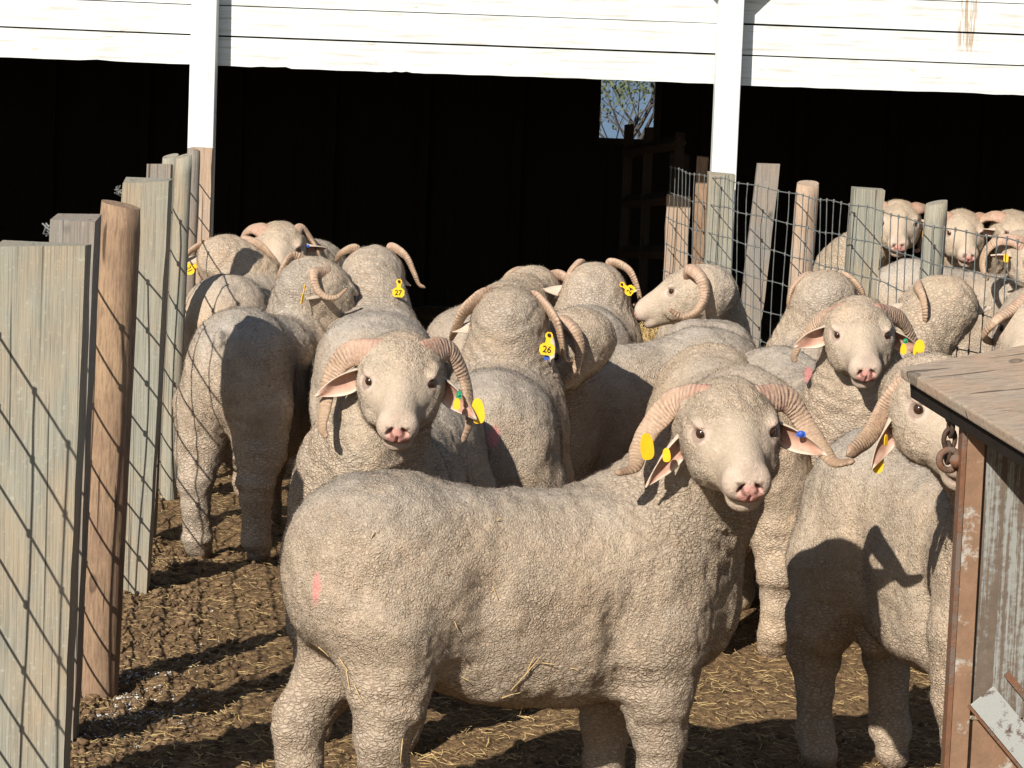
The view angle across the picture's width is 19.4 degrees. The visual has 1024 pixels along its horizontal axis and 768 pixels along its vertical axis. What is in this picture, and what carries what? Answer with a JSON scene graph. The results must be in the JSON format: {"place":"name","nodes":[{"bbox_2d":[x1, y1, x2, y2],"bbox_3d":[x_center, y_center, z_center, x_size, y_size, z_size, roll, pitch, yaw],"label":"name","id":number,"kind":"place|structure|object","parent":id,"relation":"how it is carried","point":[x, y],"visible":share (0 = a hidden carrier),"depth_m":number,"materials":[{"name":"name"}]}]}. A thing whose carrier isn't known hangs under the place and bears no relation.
{"place":"outdoors","nodes":[
{"label":"outdoors","id":0,"kind":"place"},
{"bbox_2d":[70,305,940,767],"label":"ground","id":1,"kind":"structure","parent":0,"point":[556,749],"depth_m":7.91,"materials":[{"name":"brown soil"}]},
{"bbox_2d":[0,147,213,767],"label":"wire fence","id":2,"kind":"object","parent":1,"relation":"on","point":[92,317],"visible":0.94,"depth_m":7.04,"materials":[{"name":"grey wood"}]},
{"bbox_2d":[84,610,220,758],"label":"lime flecks","id":3,"kind":"object","parent":1,"relation":"on","point":[118,698],"visible":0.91,"depth_m":7.65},
{"bbox_2d":[183,232,280,494],"bbox_3d":[-1.105,-0.082,11.665,0.549,0.986,1.139,3,6,4],"label":"ram","id":4,"kind":"object","parent":1,"relation":"on","point":[235,270],"visible":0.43,"depth_m":11.77,"materials":[{"name":"beige fur"}]},
{"bbox_2d":[171,251,358,563],"bbox_3d":[-0.818,0.068,10.241,0.448,1.013,1.069,4,7,16],"label":"ram","id":5,"kind":"object","parent":1,"relation":"on","point":[240,402],"visible":0.84,"depth_m":9.84,"materials":[{"name":"beige fur"}]},
{"bbox_2d":[241,220,345,266],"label":"ram","id":6,"kind":"object","parent":1,"relation":"on","point":[281,240],"visible":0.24,"depth_m":12.58,"materials":[{"name":"beige fur"}]},
{"bbox_2d":[308,242,430,426],"bbox_3d":[-0.483,0.057,10.371,0.479,1.044,1.349,2,6,-4],"label":"ram","id":7,"kind":"object","parent":1,"relation":"on","point":[376,272],"visible":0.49,"depth_m":10.44,"materials":[{"name":"beige fur"}]},
{"bbox_2d":[278,329,497,753],"bbox_3d":[-0.276,0.362,7.505,0.548,1.087,1.286,3,6,10],"label":"ram","id":8,"kind":"object","parent":1,"relation":"on","point":[397,399],"visible":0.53,"depth_m":7.03,"materials":[{"name":"beige fur"}]},
{"bbox_2d":[426,263,565,380],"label":"ram","id":9,"kind":"object","parent":1,"relation":"on","point":[539,278],"visible":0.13,"depth_m":11.11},
{"bbox_2d":[70,467,935,767],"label":"dung clods","id":10,"kind":"object","parent":1,"relation":"on","point":[80,745],"visible":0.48,"depth_m":7.99,"materials":[{"name":"brown soil"}]},
{"bbox_2d":[72,457,940,767],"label":"straw litter","id":11,"kind":"object","parent":1,"relation":"on","point":[258,669],"visible":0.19,"depth_m":7.71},
{"bbox_2d":[449,284,574,487],"bbox_3d":[-0.038,0.257,8.647,0.445,1.059,1.125,2,6,2],"label":"ram","id":12,"kind":"object","parent":1,"relation":"on","point":[508,355],"visible":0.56,"depth_m":8.75,"materials":[{"name":"beige fur"}]},
{"bbox_2d":[270,374,854,767],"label":"ram","id":13,"kind":"object","parent":1,"relation":"on","point":[619,585],"visible":1,"depth_m":6.36,"materials":[{"name":"beige fur"}]},
{"bbox_2d":[510,659,538,690],"bbox_3d":[0.028,0.615,6.358,0.063,0.080,0.002,4,6,14],"label":"straw stalk","id":14,"kind":"object","parent":13,"relation":"attached to","point":[523,676],"visible":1,"depth_m":6.36,"materials":[{"name":"beige plant"}]},
{"bbox_2d":[543,258,643,344],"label":"ram","id":15,"kind":"object","parent":1,"relation":"on","point":[604,289],"visible":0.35,"depth_m":11.03,"materials":[{"name":"beige fur"}]},
{"bbox_2d":[599,80,653,138],"bbox_3d":[1.073,-2.508,27.724,2.784,2.616,2.539,2,6,0],"label":"bare tree","id":16,"kind":"object","parent":1,"relation":"on","point":[628,116],"visible":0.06,"depth_m":27.23,"materials":[{"name":"grey plant"}]},
{"bbox_2d":[600,79,654,138],"bbox_3d":[1.122,-2.589,25.461,1.904,3.262,2.171,2,6,0],"label":"bare tree","id":17,"kind":"object","parent":1,"relation":"on","point":[637,117],"visible":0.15,"depth_m":25.37,"materials":[{"name":"grey plant"}]},
{"bbox_2d":[638,322,658,340],"bbox_3d":[0.581,-0.118,14.817,1.500,0.490,1.214,2,6,0],"label":"hay heap","id":18,"kind":"object","parent":1,"relation":"on","point":[648,334],"visible":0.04,"depth_m":14.76,"materials":[{"name":"plant"}]},
{"bbox_2d":[618,124,686,328],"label":"timber gate","id":19,"kind":"structure","parent":1,"relation":"on","point":[644,252],"depth_m":16.19,"materials":[{"name":"brown wood"}]},
{"bbox_2d":[549,304,756,481],"bbox_3d":[0.286,0.199,9.602,1.249,0.979,0.648,-5,9,-48],"label":"ram","id":20,"kind":"object","parent":1,"relation":"on","point":[608,383],"visible":0.32,"depth_m":9.46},
{"bbox_2d":[634,262,755,345],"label":"ram","id":21,"kind":"object","parent":1,"relation":"on","point":[705,294],"visible":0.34,"depth_m":10.70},
{"bbox_2d":[645,340,812,659],"bbox_3d":[0.661,0.327,9.061,0.541,0.883,1.278,2,6,-6],"label":"ram","id":22,"kind":"object","parent":1,"relation":"on","point":[765,554],"visible":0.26,"depth_m":8.55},
{"bbox_2d":[766,269,883,358],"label":"ram","id":23,"kind":"object","parent":1,"relation":"on","point":[810,295],"visible":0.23,"depth_m":10.07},
{"bbox_2d":[745,294,924,464],"bbox_3d":[0.905,0.244,8.893,0.478,1.101,1.238,0,7,-16],"label":"ram","id":24,"kind":"object","parent":1,"relation":"on","point":[861,342],"visible":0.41,"depth_m":8.43,"materials":[{"name":"beige fur"}]},
{"bbox_2d":[663,153,1023,356],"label":"wire fence","id":25,"kind":"object","parent":1,"relation":"on","point":[714,233],"visible":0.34,"depth_m":12.84,"materials":[{"name":"grey wood"}]},
{"bbox_2d":[813,198,925,272],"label":"ram","id":26,"kind":"object","parent":1,"relation":"on","point":[909,209],"visible":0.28,"depth_m":14.48,"materials":[{"name":"beige fur"}]},
{"bbox_2d":[783,348,1023,767],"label":"ram","id":27,"kind":"object","parent":1,"relation":"on","point":[868,558],"visible":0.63,"depth_m":7.09,"materials":[{"name":"beige fur"}]},
{"bbox_2d":[891,271,991,357],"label":"ram","id":28,"kind":"object","parent":1,"relation":"on","point":[942,312],"visible":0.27,"depth_m":9.47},
{"bbox_2d":[876,229,1023,356],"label":"ram","id":29,"kind":"object","parent":1,"relation":"on","point":[1010,285],"visible":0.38,"depth_m":13.63,"materials":[{"name":"beige fur"}]},
{"bbox_2d":[914,208,1007,273],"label":"ram","id":30,"kind":"object","parent":1,"relation":"on","point":[964,219],"visible":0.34,"depth_m":14.46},
{"bbox_2d":[900,345,1023,767],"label":"feed trough","id":31,"kind":"object","parent":1,"relation":"on","point":[978,399],"visible":1,"depth_m":5.50,"materials":[{"name":"wood"}]},
{"bbox_2d":[936,419,966,473],"bbox_3d":[0.813,0.097,5.511,0.052,0.134,0.064,5,7,24],"label":"chain","id":32,"kind":"object","parent":31,"relation":"hanging from","point":[948,453],"visible":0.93,"depth_m":5.50,"materials":[{"name":"metal"}]},
{"bbox_2d":[980,209,1023,247],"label":"ram","id":33,"kind":"object","parent":1,"relation":"on","point":[1005,221],"visible":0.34,"depth_m":14.45,"materials":[{"name":"beige fur"}]},
{"bbox_2d":[981,286,1023,349],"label":"ram","id":34,"kind":"object","parent":1,"relation":"on","point":[1005,324],"visible":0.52,"depth_m":7.84,"materials":[{"name":"beige fur"}]},
{"bbox_2d":[0,0,1023,319],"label":"sheep barn","id":35,"kind":"structure","parent":0,"point":[460,152],"depth_m":19.88,"materials":[{"name":"white wood"}]},
{"bbox_2d":[594,81,662,144],"bbox_3d":[0.782,-1.831,19.876,0.452,0.495,0.100,2,6,0],"label":"window frame","id":36,"kind":"structure","parent":35,"relation":"in","point":[658,85],"depth_m":19.84,"materials":[{"name":"brown wood"}]},
{"bbox_2d":[599,80,653,138],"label":"sky","id":37,"kind":"structure","parent":0,"point":[611,133],"depth_m":96.37,"materials":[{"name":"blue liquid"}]}
]}

